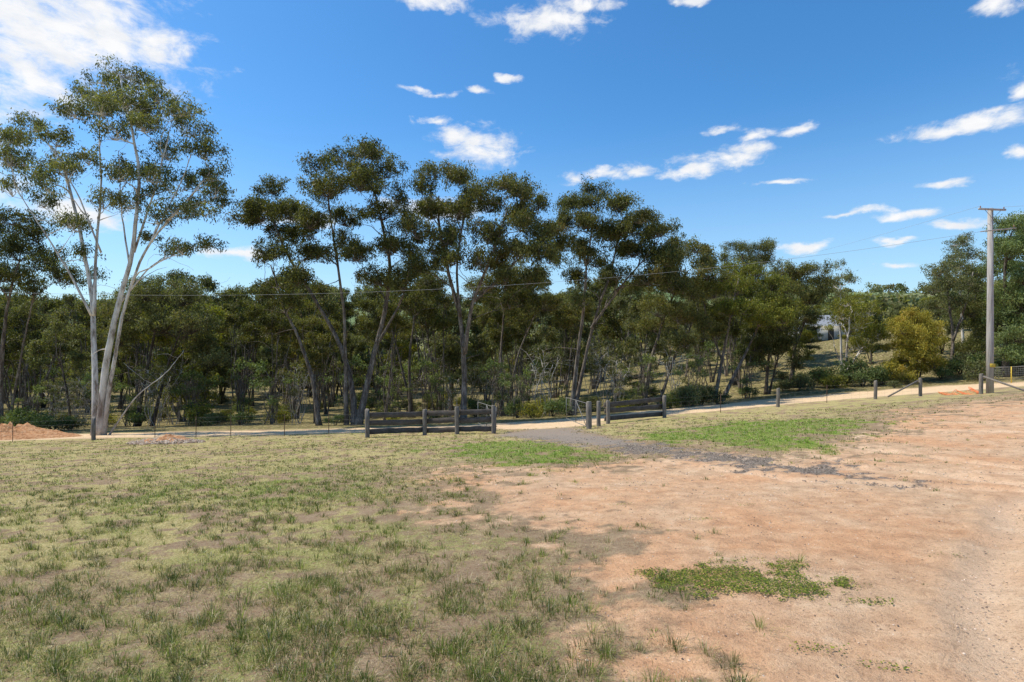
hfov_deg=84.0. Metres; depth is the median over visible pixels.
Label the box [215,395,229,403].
shrub
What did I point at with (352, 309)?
woodland tree
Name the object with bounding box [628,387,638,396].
shrub
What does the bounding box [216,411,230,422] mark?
shrub
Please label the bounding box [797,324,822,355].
woodland tree
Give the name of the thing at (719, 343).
woodland tree
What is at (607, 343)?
woodland tree
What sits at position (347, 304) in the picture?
woodland tree
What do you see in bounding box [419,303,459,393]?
woodland tree
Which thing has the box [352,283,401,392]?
woodland tree
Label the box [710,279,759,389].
woodland tree
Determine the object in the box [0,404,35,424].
shrub
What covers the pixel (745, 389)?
shrub
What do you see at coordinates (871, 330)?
tree
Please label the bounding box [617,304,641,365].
woodland tree
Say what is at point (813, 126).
sky
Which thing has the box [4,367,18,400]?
woodland tree
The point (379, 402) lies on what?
woodland tree
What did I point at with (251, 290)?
woodland tree
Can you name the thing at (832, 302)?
woodland tree
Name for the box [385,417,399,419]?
shrub
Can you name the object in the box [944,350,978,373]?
shrub
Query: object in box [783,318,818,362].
woodland tree
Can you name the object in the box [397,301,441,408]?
woodland tree
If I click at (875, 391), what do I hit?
wire fence
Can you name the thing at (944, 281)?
gum tree
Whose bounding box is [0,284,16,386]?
woodland tree
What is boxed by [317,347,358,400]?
woodland tree
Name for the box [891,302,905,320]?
woodland tree
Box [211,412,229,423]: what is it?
shrub
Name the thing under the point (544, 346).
woodland tree
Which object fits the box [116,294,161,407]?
woodland tree
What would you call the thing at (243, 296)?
woodland tree
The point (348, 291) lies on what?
woodland tree
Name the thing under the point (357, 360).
woodland tree
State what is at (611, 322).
woodland tree
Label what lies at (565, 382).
woodland tree
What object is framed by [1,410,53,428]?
shrub
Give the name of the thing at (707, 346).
woodland tree
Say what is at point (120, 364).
woodland tree
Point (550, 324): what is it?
woodland tree
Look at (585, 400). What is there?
shrub
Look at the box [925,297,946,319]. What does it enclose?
woodland tree
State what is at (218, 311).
woodland tree
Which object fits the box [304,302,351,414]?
woodland tree
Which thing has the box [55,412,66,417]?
shrub
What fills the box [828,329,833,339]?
door
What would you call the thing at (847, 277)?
gum tree
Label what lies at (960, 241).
gum tree
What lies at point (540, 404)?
shrub
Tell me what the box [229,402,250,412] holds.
shrub
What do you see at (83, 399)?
woodland tree
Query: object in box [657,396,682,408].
shrub
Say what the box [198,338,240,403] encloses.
woodland tree
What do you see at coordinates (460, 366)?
woodland tree
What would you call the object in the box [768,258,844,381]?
gum tree
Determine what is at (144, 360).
woodland tree
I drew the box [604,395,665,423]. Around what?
timber rail fence
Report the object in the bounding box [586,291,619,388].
woodland tree
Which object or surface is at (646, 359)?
woodland tree
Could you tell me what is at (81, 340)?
woodland tree
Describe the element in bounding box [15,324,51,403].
woodland tree
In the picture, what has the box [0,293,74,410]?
woodland tree
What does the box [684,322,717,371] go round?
woodland tree
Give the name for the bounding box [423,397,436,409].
shrub
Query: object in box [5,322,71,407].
woodland tree
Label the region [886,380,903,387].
shrub
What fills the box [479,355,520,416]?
woodland tree
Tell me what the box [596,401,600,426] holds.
gate post
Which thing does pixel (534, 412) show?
shrub
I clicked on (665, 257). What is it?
gum tree
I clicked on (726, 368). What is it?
woodland tree
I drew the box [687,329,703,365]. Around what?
woodland tree
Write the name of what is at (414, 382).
woodland tree
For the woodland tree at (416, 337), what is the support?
on the ground at (930, 632)
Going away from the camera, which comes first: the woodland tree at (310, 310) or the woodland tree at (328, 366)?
the woodland tree at (310, 310)
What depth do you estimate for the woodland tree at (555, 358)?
94.81 m
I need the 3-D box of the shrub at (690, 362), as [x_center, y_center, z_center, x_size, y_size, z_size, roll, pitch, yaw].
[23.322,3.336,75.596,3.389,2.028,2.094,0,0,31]
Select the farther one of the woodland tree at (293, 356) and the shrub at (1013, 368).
the woodland tree at (293, 356)
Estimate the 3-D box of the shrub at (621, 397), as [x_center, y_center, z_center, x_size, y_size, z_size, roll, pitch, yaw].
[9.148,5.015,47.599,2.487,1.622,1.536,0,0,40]
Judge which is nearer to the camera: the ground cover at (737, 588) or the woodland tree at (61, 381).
the ground cover at (737, 588)
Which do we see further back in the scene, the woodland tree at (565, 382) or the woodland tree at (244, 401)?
the woodland tree at (565, 382)
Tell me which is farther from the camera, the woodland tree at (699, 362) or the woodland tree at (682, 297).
the woodland tree at (682, 297)
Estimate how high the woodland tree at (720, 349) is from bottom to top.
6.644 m
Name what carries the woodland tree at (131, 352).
on the ground at (930, 632)
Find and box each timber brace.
[888,380,917,396]
[983,376,1023,390]
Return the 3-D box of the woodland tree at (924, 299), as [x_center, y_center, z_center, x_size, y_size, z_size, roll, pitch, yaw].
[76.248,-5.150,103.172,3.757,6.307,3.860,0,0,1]
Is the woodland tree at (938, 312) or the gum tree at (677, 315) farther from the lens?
the woodland tree at (938, 312)
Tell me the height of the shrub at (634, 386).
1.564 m
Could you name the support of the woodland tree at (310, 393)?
on the ground at (930, 632)
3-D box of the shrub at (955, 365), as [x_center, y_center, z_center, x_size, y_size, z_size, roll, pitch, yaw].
[40.430,2.024,50.280,4.771,2.739,2.948,0,0,31]
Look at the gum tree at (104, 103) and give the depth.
32.71 m
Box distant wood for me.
[7,279,1015,390]
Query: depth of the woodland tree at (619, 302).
51.93 m
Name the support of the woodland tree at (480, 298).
on the ground at (930, 632)
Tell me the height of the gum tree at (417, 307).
14.916 m
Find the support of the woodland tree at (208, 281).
on the ground at (930, 632)
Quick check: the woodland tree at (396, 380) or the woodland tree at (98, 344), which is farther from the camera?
the woodland tree at (98, 344)
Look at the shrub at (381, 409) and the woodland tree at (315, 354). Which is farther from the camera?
the shrub at (381, 409)
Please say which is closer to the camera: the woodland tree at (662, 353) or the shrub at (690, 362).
the shrub at (690, 362)
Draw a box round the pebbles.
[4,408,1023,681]
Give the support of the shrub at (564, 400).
on the ground at (930, 632)
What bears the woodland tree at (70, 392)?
on the ground at (930, 632)
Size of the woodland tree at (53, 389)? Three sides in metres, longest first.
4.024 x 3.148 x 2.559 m
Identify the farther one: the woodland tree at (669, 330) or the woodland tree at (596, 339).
the woodland tree at (669, 330)
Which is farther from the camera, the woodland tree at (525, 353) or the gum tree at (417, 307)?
the woodland tree at (525, 353)
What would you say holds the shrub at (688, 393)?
on the ground at (930, 632)
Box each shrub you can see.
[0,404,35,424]
[1,408,39,423]
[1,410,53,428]
[28,411,76,429]
[53,415,88,430]
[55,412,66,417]
[88,414,120,424]
[123,405,153,425]
[152,405,174,419]
[181,401,219,425]
[192,410,225,425]
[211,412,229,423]
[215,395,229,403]
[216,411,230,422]
[221,409,233,416]
[228,410,258,424]
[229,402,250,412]
[230,395,252,409]
[246,408,258,413]
[262,403,297,421]
[270,409,294,422]
[322,413,349,424]
[348,397,369,414]
[355,390,368,399]
[366,398,378,409]
[375,405,401,417]
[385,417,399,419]
[399,397,418,411]
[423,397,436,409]
[427,410,446,417]
[453,396,460,405]
[459,395,490,416]
[499,399,526,417]
[516,400,546,417]
[528,396,556,415]
[531,395,549,405]
[542,398,572,416]
[557,395,579,412]
[578,396,603,411]
[589,396,602,403]
[608,392,633,405]
[615,399,634,407]
[623,372,640,380]
[628,381,640,390]
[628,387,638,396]
[629,395,644,405]
[635,387,659,397]
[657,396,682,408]
[661,385,707,407]
[663,385,702,405]
[675,360,697,370]
[684,379,702,387]
[686,383,719,404]
[698,388,731,404]
[734,385,761,397]
[759,358,777,370]
[770,371,789,380]
[772,379,794,389]
[780,372,814,390]
[792,366,835,387]
[806,366,838,383]
[819,374,850,388]
[827,353,890,385]
[828,371,862,386]
[850,363,893,386]
[872,370,893,384]
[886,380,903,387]
[931,365,960,378]
[941,349,998,376]
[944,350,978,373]
[960,359,1004,381]
[994,359,1023,374]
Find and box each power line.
[3,232,975,294]
[683,206,978,268]
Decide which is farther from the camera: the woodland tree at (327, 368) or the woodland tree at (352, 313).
the woodland tree at (352, 313)
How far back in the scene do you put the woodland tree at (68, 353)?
92.19 m
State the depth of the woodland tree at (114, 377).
65.92 m
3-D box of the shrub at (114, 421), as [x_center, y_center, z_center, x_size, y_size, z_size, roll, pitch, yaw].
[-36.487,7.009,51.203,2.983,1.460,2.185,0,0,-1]
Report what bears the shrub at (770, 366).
on the ground at (930, 632)
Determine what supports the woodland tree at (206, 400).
on the ground at (930, 632)
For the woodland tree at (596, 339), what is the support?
on the ground at (930, 632)
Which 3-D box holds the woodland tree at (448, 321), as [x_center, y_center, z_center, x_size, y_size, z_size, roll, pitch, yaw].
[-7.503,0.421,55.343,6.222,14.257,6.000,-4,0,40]
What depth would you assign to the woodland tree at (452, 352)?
59.47 m
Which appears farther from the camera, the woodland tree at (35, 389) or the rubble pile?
the woodland tree at (35, 389)
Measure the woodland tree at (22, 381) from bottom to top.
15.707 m
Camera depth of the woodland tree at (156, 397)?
53.88 m
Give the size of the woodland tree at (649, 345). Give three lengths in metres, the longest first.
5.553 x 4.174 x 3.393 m
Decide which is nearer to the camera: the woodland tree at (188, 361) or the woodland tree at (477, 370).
the woodland tree at (477, 370)
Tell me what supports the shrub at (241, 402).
on the ground at (930, 632)
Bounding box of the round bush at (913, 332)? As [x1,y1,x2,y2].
[879,304,949,383]
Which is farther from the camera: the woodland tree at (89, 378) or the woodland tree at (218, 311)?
the woodland tree at (218, 311)
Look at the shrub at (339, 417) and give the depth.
38.94 m
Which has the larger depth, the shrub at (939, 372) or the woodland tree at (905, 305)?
the woodland tree at (905, 305)
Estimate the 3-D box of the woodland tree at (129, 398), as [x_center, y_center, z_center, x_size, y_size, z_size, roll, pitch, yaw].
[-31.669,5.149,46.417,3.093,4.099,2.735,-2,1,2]
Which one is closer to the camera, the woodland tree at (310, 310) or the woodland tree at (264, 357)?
the woodland tree at (310, 310)
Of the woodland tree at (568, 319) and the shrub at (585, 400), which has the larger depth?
the woodland tree at (568, 319)
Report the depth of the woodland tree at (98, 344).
85.92 m
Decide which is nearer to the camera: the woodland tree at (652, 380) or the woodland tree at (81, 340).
the woodland tree at (652, 380)
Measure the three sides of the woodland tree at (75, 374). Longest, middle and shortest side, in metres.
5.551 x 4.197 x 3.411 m
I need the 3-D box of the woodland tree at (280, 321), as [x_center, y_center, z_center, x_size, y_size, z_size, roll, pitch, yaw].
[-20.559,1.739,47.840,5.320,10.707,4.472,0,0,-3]
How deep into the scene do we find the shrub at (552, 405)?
41.48 m
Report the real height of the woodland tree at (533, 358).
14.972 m
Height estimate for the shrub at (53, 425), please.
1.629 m
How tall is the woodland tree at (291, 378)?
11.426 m
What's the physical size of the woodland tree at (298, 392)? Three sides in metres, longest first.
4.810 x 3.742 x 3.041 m
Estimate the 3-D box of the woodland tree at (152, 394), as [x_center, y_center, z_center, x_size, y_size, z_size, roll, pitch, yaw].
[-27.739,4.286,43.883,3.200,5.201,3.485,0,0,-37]
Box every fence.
[11,414,362,441]
[365,405,495,437]
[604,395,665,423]
[672,378,921,414]
[979,373,1019,393]
[994,366,1023,382]
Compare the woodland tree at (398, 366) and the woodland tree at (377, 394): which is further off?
the woodland tree at (398, 366)
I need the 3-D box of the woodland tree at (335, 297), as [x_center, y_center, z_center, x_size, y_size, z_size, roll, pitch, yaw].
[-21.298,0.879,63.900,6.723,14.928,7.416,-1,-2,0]
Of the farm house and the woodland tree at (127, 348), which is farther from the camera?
the farm house
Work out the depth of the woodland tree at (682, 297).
102.70 m
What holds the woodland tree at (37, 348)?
on the ground at (930, 632)
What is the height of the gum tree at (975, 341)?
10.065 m
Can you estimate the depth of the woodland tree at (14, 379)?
88.65 m
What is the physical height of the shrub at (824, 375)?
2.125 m
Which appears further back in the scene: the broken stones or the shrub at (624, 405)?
the shrub at (624, 405)
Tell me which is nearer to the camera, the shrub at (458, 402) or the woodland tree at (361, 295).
the shrub at (458, 402)
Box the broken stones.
[126,437,205,444]
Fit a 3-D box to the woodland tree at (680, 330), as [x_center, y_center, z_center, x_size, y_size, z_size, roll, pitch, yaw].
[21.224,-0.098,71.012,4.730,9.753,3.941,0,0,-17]
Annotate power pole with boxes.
[978,206,1015,392]
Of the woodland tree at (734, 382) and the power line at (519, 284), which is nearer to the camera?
the power line at (519, 284)
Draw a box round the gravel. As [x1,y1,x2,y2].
[497,434,967,491]
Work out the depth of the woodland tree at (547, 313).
86.28 m
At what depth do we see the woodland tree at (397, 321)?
47.60 m
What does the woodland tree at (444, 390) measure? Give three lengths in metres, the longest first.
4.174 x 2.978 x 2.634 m
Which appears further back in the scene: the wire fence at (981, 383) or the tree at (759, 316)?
the tree at (759, 316)
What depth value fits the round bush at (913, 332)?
48.78 m
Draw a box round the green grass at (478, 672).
[0,394,1023,681]
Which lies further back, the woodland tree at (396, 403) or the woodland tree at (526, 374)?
the woodland tree at (396, 403)
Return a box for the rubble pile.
[138,434,189,444]
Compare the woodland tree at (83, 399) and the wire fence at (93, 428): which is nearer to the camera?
the wire fence at (93, 428)
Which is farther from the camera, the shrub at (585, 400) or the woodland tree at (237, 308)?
the woodland tree at (237, 308)
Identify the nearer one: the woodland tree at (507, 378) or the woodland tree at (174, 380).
the woodland tree at (174, 380)
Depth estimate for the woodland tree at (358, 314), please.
95.45 m
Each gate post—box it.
[586,401,591,428]
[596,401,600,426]
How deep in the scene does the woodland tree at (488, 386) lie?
53.36 m
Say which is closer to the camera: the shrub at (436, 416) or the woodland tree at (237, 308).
the shrub at (436, 416)
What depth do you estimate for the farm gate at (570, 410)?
27.78 m
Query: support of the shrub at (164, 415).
on the ground at (930, 632)
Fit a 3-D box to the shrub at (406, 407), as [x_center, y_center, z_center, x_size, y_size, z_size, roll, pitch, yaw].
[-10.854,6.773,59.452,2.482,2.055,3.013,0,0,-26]
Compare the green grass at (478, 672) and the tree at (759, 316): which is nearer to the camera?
the green grass at (478, 672)
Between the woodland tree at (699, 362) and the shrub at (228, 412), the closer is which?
the woodland tree at (699, 362)
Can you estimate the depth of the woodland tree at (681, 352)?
46.24 m
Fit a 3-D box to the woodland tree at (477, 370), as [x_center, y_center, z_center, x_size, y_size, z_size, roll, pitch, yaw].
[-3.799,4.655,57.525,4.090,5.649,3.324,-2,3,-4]
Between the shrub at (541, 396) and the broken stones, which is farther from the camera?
the shrub at (541, 396)
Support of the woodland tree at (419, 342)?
on the ground at (930, 632)
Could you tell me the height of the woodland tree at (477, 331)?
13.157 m
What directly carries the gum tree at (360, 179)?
on the ground at (930, 632)
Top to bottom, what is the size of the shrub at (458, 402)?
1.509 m
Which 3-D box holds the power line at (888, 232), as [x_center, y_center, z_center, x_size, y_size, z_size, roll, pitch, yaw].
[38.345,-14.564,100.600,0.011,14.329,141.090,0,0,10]
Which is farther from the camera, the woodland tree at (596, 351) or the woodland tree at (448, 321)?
the woodland tree at (596, 351)
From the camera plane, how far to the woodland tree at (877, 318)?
61.81 m
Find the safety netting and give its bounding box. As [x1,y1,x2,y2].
[939,387,978,394]
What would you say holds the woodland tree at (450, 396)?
on the ground at (930, 632)
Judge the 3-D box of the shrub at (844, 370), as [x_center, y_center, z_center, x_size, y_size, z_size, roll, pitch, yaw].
[30.526,2.658,49.864,3.112,3.205,5.036,0,0,-21]
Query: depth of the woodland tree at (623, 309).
93.03 m
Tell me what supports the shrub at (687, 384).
on the ground at (930, 632)
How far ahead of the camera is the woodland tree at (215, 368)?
85.53 m
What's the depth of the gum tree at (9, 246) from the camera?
38.90 m
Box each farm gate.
[478,402,496,426]
[566,397,586,425]
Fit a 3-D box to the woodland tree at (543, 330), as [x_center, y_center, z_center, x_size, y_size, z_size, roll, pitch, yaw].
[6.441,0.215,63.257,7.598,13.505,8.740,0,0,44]
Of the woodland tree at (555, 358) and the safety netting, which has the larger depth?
the woodland tree at (555, 358)
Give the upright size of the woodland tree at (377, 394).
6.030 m
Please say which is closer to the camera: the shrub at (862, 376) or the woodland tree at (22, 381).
the shrub at (862, 376)
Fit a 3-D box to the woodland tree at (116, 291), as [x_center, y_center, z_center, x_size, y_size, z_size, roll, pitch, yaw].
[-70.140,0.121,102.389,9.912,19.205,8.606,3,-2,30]
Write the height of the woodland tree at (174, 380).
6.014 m
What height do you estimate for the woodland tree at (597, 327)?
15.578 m
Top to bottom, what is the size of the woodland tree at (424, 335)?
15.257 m
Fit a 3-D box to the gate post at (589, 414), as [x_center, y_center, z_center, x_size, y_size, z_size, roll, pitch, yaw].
[3.472,3.491,25.630,0.243,1.573,0.263,0,0,0]
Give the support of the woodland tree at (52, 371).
on the ground at (930, 632)
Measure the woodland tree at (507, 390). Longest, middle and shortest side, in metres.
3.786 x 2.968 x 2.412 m
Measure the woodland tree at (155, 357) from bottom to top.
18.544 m
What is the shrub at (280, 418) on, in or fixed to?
on the ground at (930, 632)
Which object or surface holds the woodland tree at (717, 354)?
on the ground at (930, 632)
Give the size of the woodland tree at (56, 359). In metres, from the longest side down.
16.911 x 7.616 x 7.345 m
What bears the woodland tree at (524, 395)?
on the ground at (930, 632)
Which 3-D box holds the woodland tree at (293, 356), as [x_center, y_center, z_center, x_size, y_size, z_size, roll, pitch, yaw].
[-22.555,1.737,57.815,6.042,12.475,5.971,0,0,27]
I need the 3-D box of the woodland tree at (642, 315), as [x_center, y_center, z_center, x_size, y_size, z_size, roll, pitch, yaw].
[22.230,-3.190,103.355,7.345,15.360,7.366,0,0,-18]
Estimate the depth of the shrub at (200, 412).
44.67 m
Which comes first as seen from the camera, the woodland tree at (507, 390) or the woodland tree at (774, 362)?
the woodland tree at (507, 390)
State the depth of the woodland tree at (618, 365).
46.02 m
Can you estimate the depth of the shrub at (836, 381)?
49.81 m
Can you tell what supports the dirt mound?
on the ground at (930, 632)
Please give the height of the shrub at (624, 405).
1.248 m
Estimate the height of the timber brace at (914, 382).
1.041 m
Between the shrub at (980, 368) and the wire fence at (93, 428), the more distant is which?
the shrub at (980, 368)
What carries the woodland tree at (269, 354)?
on the ground at (930, 632)
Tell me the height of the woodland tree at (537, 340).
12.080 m
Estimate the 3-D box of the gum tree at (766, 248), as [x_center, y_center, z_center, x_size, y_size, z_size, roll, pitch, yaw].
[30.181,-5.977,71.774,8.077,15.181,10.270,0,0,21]
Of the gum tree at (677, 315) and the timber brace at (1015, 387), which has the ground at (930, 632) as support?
the gum tree at (677, 315)
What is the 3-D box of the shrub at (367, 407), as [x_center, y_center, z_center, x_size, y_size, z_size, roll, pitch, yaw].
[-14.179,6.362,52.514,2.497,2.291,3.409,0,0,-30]
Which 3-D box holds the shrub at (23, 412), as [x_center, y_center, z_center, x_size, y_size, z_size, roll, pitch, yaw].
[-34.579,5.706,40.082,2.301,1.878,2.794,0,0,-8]
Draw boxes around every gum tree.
[0,53,236,435]
[0,203,87,417]
[87,273,233,425]
[225,133,419,425]
[382,158,571,417]
[382,260,458,417]
[459,255,571,415]
[550,172,696,415]
[632,235,732,405]
[718,235,777,336]
[732,287,808,394]
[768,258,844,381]
[827,257,860,363]
[914,256,986,358]
[939,231,986,341]
[946,264,1009,356]
[976,210,1023,376]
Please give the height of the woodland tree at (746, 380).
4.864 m
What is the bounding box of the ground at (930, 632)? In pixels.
[0,292,1023,681]
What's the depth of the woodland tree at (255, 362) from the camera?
94.98 m
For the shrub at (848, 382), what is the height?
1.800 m
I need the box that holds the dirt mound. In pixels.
[0,421,81,439]
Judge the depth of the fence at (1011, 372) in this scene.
43.28 m
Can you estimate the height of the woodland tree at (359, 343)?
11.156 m
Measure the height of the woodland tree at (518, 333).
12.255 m
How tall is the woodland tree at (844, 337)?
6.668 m
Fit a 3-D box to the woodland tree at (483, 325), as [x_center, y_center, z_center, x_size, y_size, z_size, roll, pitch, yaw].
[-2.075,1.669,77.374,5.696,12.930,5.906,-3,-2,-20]
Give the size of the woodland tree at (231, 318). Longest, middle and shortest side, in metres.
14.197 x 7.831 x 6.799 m
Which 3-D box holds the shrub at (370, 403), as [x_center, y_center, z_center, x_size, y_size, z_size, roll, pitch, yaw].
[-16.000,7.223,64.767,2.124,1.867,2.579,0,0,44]
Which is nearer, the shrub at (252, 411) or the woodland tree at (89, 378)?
the woodland tree at (89, 378)
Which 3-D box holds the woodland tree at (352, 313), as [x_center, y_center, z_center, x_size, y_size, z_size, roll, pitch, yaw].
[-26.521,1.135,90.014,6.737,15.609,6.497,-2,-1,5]
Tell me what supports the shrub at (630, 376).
on the ground at (930, 632)
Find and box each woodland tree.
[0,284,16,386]
[0,291,50,408]
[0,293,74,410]
[0,299,40,410]
[0,306,61,413]
[0,310,16,403]
[4,327,45,399]
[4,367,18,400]
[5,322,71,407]
[7,385,50,424]
[15,297,90,427]
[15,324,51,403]
[18,306,89,413]
[22,361,73,416]
[37,380,79,426]
[42,299,68,397]
[44,371,90,425]
[49,338,104,383]
[50,297,105,407]
[54,377,83,416]
[61,292,115,412]
[62,383,91,421]
[65,323,112,401]
[65,362,118,418]
[79,371,126,427]
[82,364,126,412]
[83,338,148,408]
[96,289,118,392]
[110,382,138,426]
[112,301,179,420]
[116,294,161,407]
[118,333,177,404]
[121,338,181,406]
[130,363,174,426]
[134,302,227,421]
[138,343,157,389]
[140,369,171,421]
[144,290,179,395]
[148,359,192,424]
[151,325,230,403]
[159,268,226,409]
[167,371,209,424]
[169,368,220,425]
[178,287,239,408]
[183,363,224,409]
[189,327,236,398]
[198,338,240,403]
[207,355,268,423]
[215,306,241,395]
[217,284,272,405]
[219,282,275,405]
[219,291,270,405]
[224,328,265,389]
[230,329,269,392]
[235,298,299,422]
[249,359,298,424]
[254,339,280,394]
[258,301,322,405]
[261,310,304,396]
[264,278,341,418]
[266,275,313,397]
[266,347,281,391]
[274,327,309,402]
[275,362,310,423]
[284,375,307,407]
[287,314,347,422]
[293,327,330,396]
[294,285,353,403]
[300,362,330,410]
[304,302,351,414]
[306,287,350,399]
[311,284,352,392]
[312,292,355,406]
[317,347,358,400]
[318,354,368,421]
[331,332,380,401]
[337,307,357,394]
[346,295,386,388]
[350,288,403,384]
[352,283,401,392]
[355,286,411,405]
[355,297,411,419]
[359,361,397,407]
[370,381,392,405]
[374,363,411,411]
[378,328,421,397]
[380,340,407,388]
[381,375,413,411]
[390,309,427,392]
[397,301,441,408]
[398,361,427,411]
[400,285,439,401]
[405,356,441,416]
[408,277,458,410]
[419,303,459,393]
[419,326,432,385]
[422,292,495,410]
[430,373,459,416]
[433,290,481,387]
[438,371,461,416]
[450,333,472,389]
[458,359,489,402]
[460,361,486,399]
[465,290,499,386]
[466,329,502,391]
[469,302,510,401]
[473,290,537,410]
[475,311,508,392]
[475,362,505,404]
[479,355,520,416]
[491,361,514,401]
[495,378,517,415]
[499,306,542,403]
[499,367,533,417]
[502,355,540,415]
[504,337,539,385]
[510,317,541,393]
[513,295,555,377]
[514,283,553,402]
[519,340,570,416]
[531,282,600,390]
[537,293,572,397]
[544,293,594,397]
[544,310,578,384]
[551,339,581,376]
[552,289,585,387]
[577,275,622,381]
[583,276,646,397]
[583,339,614,393]
[585,337,635,406]
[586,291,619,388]
[589,335,616,372]
[601,355,635,407]
[610,292,667,394]
[611,285,644,369]
[616,286,655,363]
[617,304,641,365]
[619,350,663,405]
[621,315,662,377]
[632,342,653,380]
[636,360,664,393]
[642,299,666,367]
[647,327,671,356]
[652,312,682,368]
[653,337,694,404]
[664,302,698,376]
[672,353,708,405]
[678,294,694,344]
[683,293,726,382]
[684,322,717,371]
[685,340,719,386]
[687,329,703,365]
[709,276,744,385]
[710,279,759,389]
[711,295,747,375]
[711,339,727,352]
[719,322,740,352]
[719,337,746,369]
[728,347,772,397]
[743,363,757,377]
[754,272,794,367]
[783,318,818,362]
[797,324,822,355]
[801,298,822,314]
[829,297,838,311]
[837,302,868,352]
[852,304,894,363]
[872,298,887,323]
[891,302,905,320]
[901,303,916,315]
[917,296,943,320]
[920,301,963,353]
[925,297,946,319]
[980,303,1003,344]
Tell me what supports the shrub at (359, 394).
on the ground at (930, 632)
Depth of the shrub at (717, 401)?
43.29 m
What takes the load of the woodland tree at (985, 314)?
on the ground at (930, 632)
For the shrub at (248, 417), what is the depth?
41.87 m
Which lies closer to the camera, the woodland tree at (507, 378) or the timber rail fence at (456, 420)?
the timber rail fence at (456, 420)
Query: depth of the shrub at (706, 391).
43.67 m
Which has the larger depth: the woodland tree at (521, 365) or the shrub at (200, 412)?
the woodland tree at (521, 365)
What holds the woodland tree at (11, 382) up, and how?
on the ground at (930, 632)
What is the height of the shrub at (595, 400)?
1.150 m
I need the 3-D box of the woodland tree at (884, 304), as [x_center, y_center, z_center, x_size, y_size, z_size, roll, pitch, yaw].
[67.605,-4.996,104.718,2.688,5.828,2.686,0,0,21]
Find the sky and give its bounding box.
[0,0,1023,308]
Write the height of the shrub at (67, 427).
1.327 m
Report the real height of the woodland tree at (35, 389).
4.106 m
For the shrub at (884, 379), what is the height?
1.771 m
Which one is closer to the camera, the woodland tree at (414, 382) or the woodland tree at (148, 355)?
the woodland tree at (414, 382)
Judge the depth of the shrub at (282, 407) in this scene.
50.45 m
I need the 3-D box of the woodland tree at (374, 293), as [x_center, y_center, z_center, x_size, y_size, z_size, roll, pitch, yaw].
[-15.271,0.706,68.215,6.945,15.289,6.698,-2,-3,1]
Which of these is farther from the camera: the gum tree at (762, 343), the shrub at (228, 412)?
the shrub at (228, 412)
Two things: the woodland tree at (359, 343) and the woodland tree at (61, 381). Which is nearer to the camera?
the woodland tree at (61, 381)
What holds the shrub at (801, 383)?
on the ground at (930, 632)
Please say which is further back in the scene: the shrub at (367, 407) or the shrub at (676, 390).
the shrub at (367, 407)
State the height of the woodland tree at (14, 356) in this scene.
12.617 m
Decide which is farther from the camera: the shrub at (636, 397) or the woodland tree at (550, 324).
the woodland tree at (550, 324)
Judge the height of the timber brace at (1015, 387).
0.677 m
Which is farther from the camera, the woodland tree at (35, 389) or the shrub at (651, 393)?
the shrub at (651, 393)
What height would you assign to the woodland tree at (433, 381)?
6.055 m
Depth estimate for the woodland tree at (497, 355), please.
89.09 m
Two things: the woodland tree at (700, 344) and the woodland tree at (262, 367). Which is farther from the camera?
the woodland tree at (700, 344)
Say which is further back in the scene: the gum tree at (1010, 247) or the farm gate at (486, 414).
the gum tree at (1010, 247)
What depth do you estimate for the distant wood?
120.33 m
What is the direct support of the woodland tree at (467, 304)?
on the ground at (930, 632)
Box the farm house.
[788,315,861,339]
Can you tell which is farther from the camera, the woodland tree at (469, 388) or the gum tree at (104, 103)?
the woodland tree at (469, 388)
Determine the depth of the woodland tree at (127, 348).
54.83 m
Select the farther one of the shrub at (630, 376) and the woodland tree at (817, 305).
the woodland tree at (817, 305)
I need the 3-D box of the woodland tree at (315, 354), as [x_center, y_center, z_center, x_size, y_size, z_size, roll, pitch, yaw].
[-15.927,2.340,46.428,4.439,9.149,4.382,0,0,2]
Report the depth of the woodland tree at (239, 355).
85.92 m
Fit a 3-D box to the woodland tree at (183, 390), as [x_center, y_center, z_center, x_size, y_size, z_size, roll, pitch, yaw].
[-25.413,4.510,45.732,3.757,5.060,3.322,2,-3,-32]
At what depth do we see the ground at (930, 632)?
6.98 m
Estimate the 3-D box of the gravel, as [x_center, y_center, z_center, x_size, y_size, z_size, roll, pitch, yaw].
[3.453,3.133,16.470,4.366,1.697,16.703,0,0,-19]
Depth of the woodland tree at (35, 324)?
53.27 m
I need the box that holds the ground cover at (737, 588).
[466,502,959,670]
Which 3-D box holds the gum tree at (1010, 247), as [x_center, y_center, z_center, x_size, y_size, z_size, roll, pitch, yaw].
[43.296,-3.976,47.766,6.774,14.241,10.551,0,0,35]
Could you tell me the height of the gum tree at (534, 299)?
14.762 m
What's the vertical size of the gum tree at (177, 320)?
12.732 m
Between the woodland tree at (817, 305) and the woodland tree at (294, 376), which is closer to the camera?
the woodland tree at (294, 376)
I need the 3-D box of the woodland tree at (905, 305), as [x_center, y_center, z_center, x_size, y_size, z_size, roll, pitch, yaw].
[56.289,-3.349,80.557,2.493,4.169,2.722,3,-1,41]
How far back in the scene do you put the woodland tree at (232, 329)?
90.70 m
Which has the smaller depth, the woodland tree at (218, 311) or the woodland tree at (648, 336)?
the woodland tree at (218, 311)
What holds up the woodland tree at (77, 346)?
on the ground at (930, 632)
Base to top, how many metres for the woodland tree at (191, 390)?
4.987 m
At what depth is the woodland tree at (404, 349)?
83.40 m
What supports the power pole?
on the ground at (930, 632)

